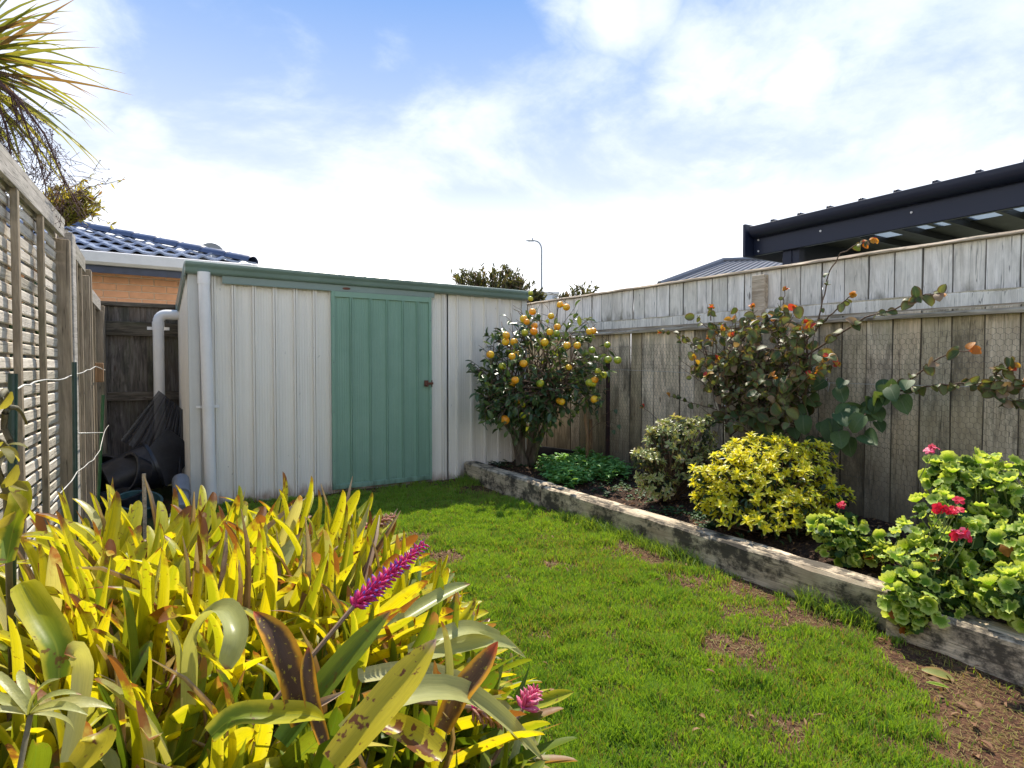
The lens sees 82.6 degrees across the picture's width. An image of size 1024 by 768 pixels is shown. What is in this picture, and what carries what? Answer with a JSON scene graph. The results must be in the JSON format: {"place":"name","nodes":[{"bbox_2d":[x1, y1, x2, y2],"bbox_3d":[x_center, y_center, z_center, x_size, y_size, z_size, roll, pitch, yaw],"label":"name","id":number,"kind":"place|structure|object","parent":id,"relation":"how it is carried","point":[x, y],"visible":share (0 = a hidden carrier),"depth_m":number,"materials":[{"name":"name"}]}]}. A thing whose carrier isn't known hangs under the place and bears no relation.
{"place":"outdoors","nodes":[
{"label":"outdoors","id":0,"kind":"place"},
{"bbox_2d":[6,207,257,356],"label":"brick house","id":1,"kind":"structure","parent":0,"point":[128,268],"depth_m":7.36,"materials":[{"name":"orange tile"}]},
{"bbox_2d":[200,243,224,259],"bbox_3d":[-5.914,-2.184,11.457,0.480,1.140,0.210,-1,2,-32],"label":"satellite dish","id":2,"kind":"object","parent":1,"relation":"attached to","point":[212,245],"visible":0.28,"depth_m":11.40,"materials":[{"name":"metal"}]},
{"bbox_2d":[0,0,1023,336],"label":"sky","id":3,"kind":"structure","parent":0,"point":[636,141],"materials":[{"name":"blue"}]},
{"bbox_2d":[17,476,1023,767],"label":"lawn","id":4,"kind":"structure","parent":0,"point":[1015,724],"depth_m":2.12,"materials":[{"name":"plant"}]},
{"bbox_2d":[7,374,17,624],"bbox_3d":[-1.371,0.539,1.595,0.021,1.135,0.066,0,2,-5],"label":"garden stake","id":5,"kind":"object","parent":4,"relation":"on","point":[12,386],"visible":0.13,"depth_m":1.59,"materials":[{"name":"green metal"}]},
{"bbox_2d":[0,388,28,716],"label":"twisted vine","id":6,"kind":"object","parent":4,"relation":"on","point":[8,451],"visible":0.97,"depth_m":1.29,"materials":[{"name":"green plant"}]},
{"bbox_2d":[0,276,50,556],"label":"hedge","id":7,"kind":"object","parent":4,"relation":"on","point":[25,396],"visible":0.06,"depth_m":3.76,"materials":[{"name":"green plant"}]},
{"bbox_2d":[0,143,107,580],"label":"slatted fence","id":8,"kind":"object","parent":4,"relation":"on","point":[73,317],"visible":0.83,"depth_m":2.94,"materials":[{"name":"grey wood"}]},
{"bbox_2d":[18,366,104,389],"bbox_3d":[-2.237,-0.051,2.953,0.031,0.087,3.928,-1,2,-31],"label":"fence wire","id":9,"kind":"object","parent":8,"relation":"attached to","point":[21,386],"visible":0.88,"depth_m":2.39,"materials":[{"name":"white metal"}]},
{"bbox_2d":[0,670,112,767],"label":"spider plant","id":10,"kind":"object","parent":4,"relation":"on","point":[19,699],"visible":1,"depth_m":0.87,"materials":[{"name":"green plant"}]},
{"bbox_2d":[72,362,77,539],"bbox_3d":[-2.239,0.478,2.986,0.022,1.182,0.142,-1,2,-32],"label":"garden stake","id":11,"kind":"object","parent":4,"relation":"on","point":[74,439],"visible":0.68,"depth_m":2.99,"materials":[{"name":"green metal"}]},
{"bbox_2d":[97,395,104,501],"bbox_3d":[-3.129,0.556,4.426,0.072,0.947,0.022,-1,2,-32],"label":"garden stake","id":12,"kind":"object","parent":4,"relation":"on","point":[100,451],"visible":0.82,"depth_m":4.42,"materials":[{"name":"green metal"}]},
{"bbox_2d":[52,425,108,501],"bbox_3d":[-2.579,0.434,3.575,0.012,0.105,3.197,-1,2,-32],"label":"slack wire","id":13,"kind":"object","parent":12,"relation":"attached to","point":[81,468],"visible":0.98,"depth_m":2.96,"materials":[{"name":"white metal"}]},
{"bbox_2d":[96,454,115,493],"bbox_3d":[-3.412,0.795,4.947,0.344,0.344,0.280,11,-20,-3],"label":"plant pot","id":14,"kind":"object","parent":4,"relation":"on","point":[106,457],"visible":0.11,"depth_m":4.94,"materials":[{"name":"black plastic"}]},
{"bbox_2d":[37,301,178,484],"bbox_3d":[-2.148,0.217,6.462,4.895,2.031,0.095,-1,2,-32],"label":"back fence","id":15,"kind":"object","parent":4,"relation":"on","point":[129,365],"visible":0.06,"depth_m":5.53,"materials":[{"name":"brown wood"}]},
{"bbox_2d":[96,487,141,516],"bbox_3d":[-3.096,0.946,4.571,0.364,0.160,0.364,-8,11,-31],"label":"plant pot","id":16,"kind":"object","parent":4,"relation":"on","point":[127,502],"visible":0.3,"depth_m":4.55,"materials":[{"name":"black plastic"}]},
{"bbox_2d":[123,452,152,491],"bbox_3d":[-3.111,0.733,4.822,0.324,0.324,0.140,1,-11,31],"label":"plant pot","id":17,"kind":"object","parent":16,"relation":"on","point":[144,465],"visible":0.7,"depth_m":4.76,"materials":[{"name":"black plastic"}]},
{"bbox_2d":[101,442,164,489],"bbox_3d":[-3.232,0.759,4.941,0.360,0.424,0.424,-25,21,-39],"label":"plant pot","id":18,"kind":"object","parent":4,"relation":"on","point":[121,470],"visible":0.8,"depth_m":4.81,"materials":[{"name":"black plastic"}]},
{"bbox_2d":[120,490,162,518],"bbox_3d":[-2.893,0.950,4.509,0.324,0.120,0.324,6,15,-32],"label":"plastic basin","id":19,"kind":"object","parent":4,"relation":"on","point":[156,496],"visible":0.3,"depth_m":4.58,"materials":[{"name":"plastic"}]},
{"bbox_2d":[142,473,146,538],"bbox_3d":[-2.466,0.822,3.908,0.024,0.443,0.020,-1,2,-32],"label":"garden stake","id":20,"kind":"object","parent":4,"relation":"on","point":[144,500],"visible":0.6,"depth_m":3.90,"materials":[{"name":"brown wood"}]},
{"bbox_2d":[150,428,184,486],"bbox_3d":[-3.042,0.646,5.133,0.020,0.400,0.330,-13,-51,42],"label":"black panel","id":21,"kind":"object","parent":4,"relation":"on","point":[167,447],"visible":0.58,"depth_m":5.14,"materials":[{"name":"plastic"}]},
{"bbox_2d":[172,473,190,509],"bbox_3d":[-2.540,0.847,4.483,0.124,0.257,0.484,-1,2,-32],"label":"drain pipe","id":22,"kind":"object","parent":4,"relation":"on","point":[181,481],"visible":0.53,"depth_m":4.51,"materials":[{"name":"grey plastic"}]},
{"bbox_2d":[0,471,576,767],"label":"bromeliad clump","id":23,"kind":"object","parent":4,"relation":"on","point":[241,635],"visible":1,"depth_m":1.35,"materials":[{"name":"yellow plant"}]},
{"bbox_2d":[175,260,531,507],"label":"garden shed","id":24,"kind":"structure","parent":4,"relation":"on","point":[330,383],"depth_m":5.32,"materials":[{"name":"beige metal"}]},
{"bbox_2d":[121,391,182,473],"bbox_3d":[-3.193,0.440,5.266,0.548,0.756,0.251,0,2,2],"label":"corrugated sheet","id":25,"kind":"object","parent":24,"relation":"attached to","point":[159,415],"visible":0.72,"depth_m":5.28,"materials":[{"name":"black plastic"}]},
{"bbox_2d":[147,310,178,395],"bbox_3d":[-3.227,0.025,5.508,0.367,1.448,0.100,-1,2,-32],"label":"downpipe","id":26,"kind":"object","parent":24,"relation":"attached to","point":[158,328],"visible":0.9,"depth_m":5.42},
{"bbox_2d":[331,291,432,489],"bbox_3d":[-1.211,0.055,5.548,0.990,1.817,0.064,-1,2,-32],"label":"door","id":27,"kind":"structure","parent":24,"relation":"in","point":[381,344],"depth_m":5.55,"materials":[{"name":"green metal"}]},
{"bbox_2d":[454,472,884,631],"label":"grass tufts","id":28,"kind":"object","parent":4,"relation":"on","point":[627,535],"visible":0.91,"depth_m":3.43,"materials":[{"name":"green plant"}]},
{"bbox_2d":[364,481,1023,767],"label":"leaf litter","id":29,"kind":"object","parent":4,"relation":"on","point":[977,703],"visible":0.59,"depth_m":2.12,"materials":[{"name":"brown plant"}]},
{"bbox_2d":[406,485,1023,767],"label":"straw","id":30,"kind":"object","parent":4,"relation":"on","point":[988,738],"visible":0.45,"depth_m":2.10,"materials":[{"name":"brown plant"}]},
{"bbox_2d":[926,681,948,687],"bbox_3d":[1.526,1.078,2.086,0.074,0.015,0.016,0,2,10],"label":"fallen leaf","id":31,"kind":"object","parent":4,"relation":"on","point":[936,683],"visible":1,"depth_m":2.09,"materials":[{"name":"green plant"}]},
{"bbox_2d":[922,667,953,679],"bbox_3d":[1.575,1.071,2.154,0.099,0.028,0.037,1,2,34],"label":"fallen leaf","id":32,"kind":"object","parent":4,"relation":"on","point":[939,672],"visible":1,"depth_m":2.16,"materials":[{"name":"plant"}]},
{"bbox_2d":[539,292,558,338],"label":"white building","id":33,"kind":"structure","parent":0,"point":[549,297],"depth_m":33.87,"materials":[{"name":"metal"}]},
{"bbox_2d":[657,257,822,405],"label":"neighbour house","id":34,"kind":"structure","parent":0,"point":[724,265],"depth_m":16.81,"materials":[{"name":"grey metal"}]},
{"bbox_2d":[488,455,1006,622],"bbox_3d":[1.654,0.914,4.332,1.670,0.090,8.800,-1,2,-32],"label":"garden bed","id":35,"kind":"object","parent":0,"point":[809,552],"visible":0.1,"depth_m":4.00,"materials":[{"name":"soil"}]},
{"bbox_2d":[465,280,621,465],"bbox_3d":[0.282,-0.022,5.770,1.509,1.934,1.130,0,2,-2],"label":"orange tree","id":36,"kind":"object","parent":35,"relation":"on","point":[509,402],"visible":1,"depth_m":5.63,"materials":[{"name":"green plant"}]},
{"bbox_2d":[538,446,574,456],"bbox_3d":[0.362,0.832,6.703,0.025,0.230,0.950,-2,2,-44],"label":"dark board","id":37,"kind":"object","parent":35,"relation":"on","point":[547,451],"visible":0.1,"depth_m":6.60,"materials":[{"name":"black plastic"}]},
{"bbox_2d":[534,445,636,488],"bbox_3d":[0.658,0.773,5.667,1.216,0.240,1.191,-1,2,-32],"label":"mint patch","id":38,"kind":"object","parent":35,"relation":"on","point":[575,465],"visible":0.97,"depth_m":5.38,"materials":[{"name":"green plant"}]},
{"bbox_2d":[557,360,620,468],"bbox_3d":[0.723,0.319,5.883,0.338,1.180,0.820,-1,2,-32],"label":"citrus sapling","id":39,"kind":"object","parent":35,"relation":"on","point":[591,409],"visible":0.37,"depth_m":5.87,"materials":[{"name":"green plant"}]},
{"bbox_2d":[589,419,592,461],"bbox_3d":[0.817,0.639,6.040,0.034,0.552,0.020,-1,2,-32],"label":"garden stake","id":40,"kind":"object","parent":35,"relation":"on","point":[591,435],"visible":0.56,"depth_m":6.03,"materials":[{"name":"wood"}]},
{"bbox_2d":[488,459,718,528],"bbox_3d":[0.702,0.879,5.195,0.734,0.093,3.201,-1,2,-32],"label":"weed cover","id":41,"kind":"object","parent":35,"relation":"on","point":[708,524],"visible":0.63,"depth_m":4.35,"materials":[{"name":"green plant"}]},
{"bbox_2d":[605,355,609,458],"bbox_3d":[0.983,0.369,6.011,0.040,1.332,0.039,-1,2,-32],"label":"steel post","id":42,"kind":"object","parent":35,"relation":"on","point":[607,452],"visible":0.54,"depth_m":6.00,"materials":[{"name":"grey metal"}]},
{"bbox_2d":[629,412,719,502],"bbox_3d":[1.235,0.587,4.429,0.775,0.731,0.492,-1,2,-32],"label":"variegated shrub","id":43,"kind":"object","parent":35,"relation":"on","point":[667,477],"visible":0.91,"depth_m":4.36,"materials":[{"name":"green plant"}]},
{"bbox_2d":[688,431,856,544],"bbox_3d":[1.612,0.620,3.721,1.055,0.626,0.893,-1,2,-32],"label":"golden shrub","id":44,"kind":"object","parent":35,"relation":"on","point":[770,486],"visible":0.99,"depth_m":3.52,"materials":[{"name":"yellow plant"}]},
{"bbox_2d":[640,237,1023,457],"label":"climbing shrub","id":45,"kind":"object","parent":35,"relation":"on","point":[773,379],"visible":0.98,"depth_m":3.92,"materials":[{"name":"green plant"}]},
{"bbox_2d":[805,501,871,567],"bbox_3d":[1.721,0.793,3.048,0.311,0.328,0.321,-1,2,-32],"label":"geranium plant","id":46,"kind":"object","parent":35,"relation":"on","point":[843,540],"visible":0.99,"depth_m":2.99,"materials":[{"name":"green plant"}]},
{"bbox_2d":[860,529,901,567],"bbox_3d":[1.959,0.825,2.995,0.516,0.244,0.188,-2,2,-45],"label":"geranium plant","id":47,"kind":"object","parent":35,"relation":"on","point":[877,541],"visible":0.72,"depth_m":2.86,"materials":[{"name":"green plant"}]},
{"bbox_2d":[876,443,1023,636],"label":"geranium plant","id":48,"kind":"object","parent":35,"relation":"on","point":[977,552],"visible":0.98,"depth_m":2.47,"materials":[{"name":"green plant"}]},
{"bbox_2d":[864,525,890,539],"bbox_3d":[2.195,0.890,3.514,0.260,0.088,0.223,-1,2,-32],"label":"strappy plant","id":49,"kind":"object","parent":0,"point":[872,532],"visible":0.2,"depth_m":3.52,"materials":[{"name":"green plant"}]},
{"label":"ground","id":50,"kind":"structure","parent":0,"visible":0},
{"bbox_2d":[0,0,130,233],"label":"cordyline palm","id":51,"kind":"object","parent":50,"relation":"on","point":[13,101],"visible":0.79,"depth_m":3.17,"materials":[{"name":"green plant"}]},
{"bbox_2d":[33,173,124,492],"bbox_3d":[-3.605,-0.357,4.846,0.928,2.751,0.354,0,2,17],"label":"overhanging tree","id":52,"kind":"object","parent":50,"relation":"on","point":[72,217],"visible":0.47,"depth_m":4.78,"materials":[{"name":"green plant"}]},
{"bbox_2d":[451,262,546,302],"bbox_3d":[-0.269,-0.975,12.970,2.176,3.542,1.403,0,2,-4],"label":"background tree","id":53,"kind":"object","parent":50,"relation":"on","point":[507,282],"visible":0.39,"depth_m":12.83,"materials":[{"name":"green plant"}]},
{"bbox_2d":[526,238,542,338],"bbox_3d":[1.159,-3.574,29.909,0.887,7.806,0.175,0,2,-1],"label":"street lamp","id":54,"kind":"object","parent":50,"relation":"on","point":[541,279],"visible":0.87,"depth_m":29.81,"materials":[{"name":"metal"}]},
{"bbox_2d":[555,279,599,298],"bbox_3d":[1.342,-0.658,11.999,0.923,2.960,0.557,0,2,12],"label":"background tree","id":55,"kind":"object","parent":50,"relation":"on","point":[576,291],"visible":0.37,"depth_m":11.93,"materials":[{"name":"green plant"}]},
{"bbox_2d":[464,461,1023,686],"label":"sleeper edging","id":56,"kind":"object","parent":50,"relation":"on","point":[995,648],"visible":0.72,"depth_m":3.00,"materials":[{"name":"grey wood"}]},
{"bbox_2d":[527,229,1023,533],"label":"paling fence","id":57,"kind":"object","parent":50,"relation":"on","point":[981,277],"visible":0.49,"depth_m":3.96,"materials":[{"name":"grey wood"}]},
{"bbox_2d":[611,369,969,386],"bbox_3d":[2.309,-0.048,4.014,0.003,0.100,4.920,-1,2,-32],"label":"training wire","id":58,"kind":"object","parent":57,"relation":"attached to","point":[848,383],"visible":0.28,"depth_m":4.00,"materials":[{"name":"grey metal"}]},
{"bbox_2d":[574,327,1023,525],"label":"wire netting","id":59,"kind":"object","parent":57,"relation":"attached to","point":[827,409],"visible":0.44,"depth_m":3.89,"materials":[{"name":"grey metal"}]},
{"bbox_2d":[743,160,1023,264],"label":"patio cover","id":60,"kind":"object","parent":50,"relation":"on","point":[980,202],"visible":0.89,"depth_m":5.59,"materials":[{"name":"grey metal"}]}
]}

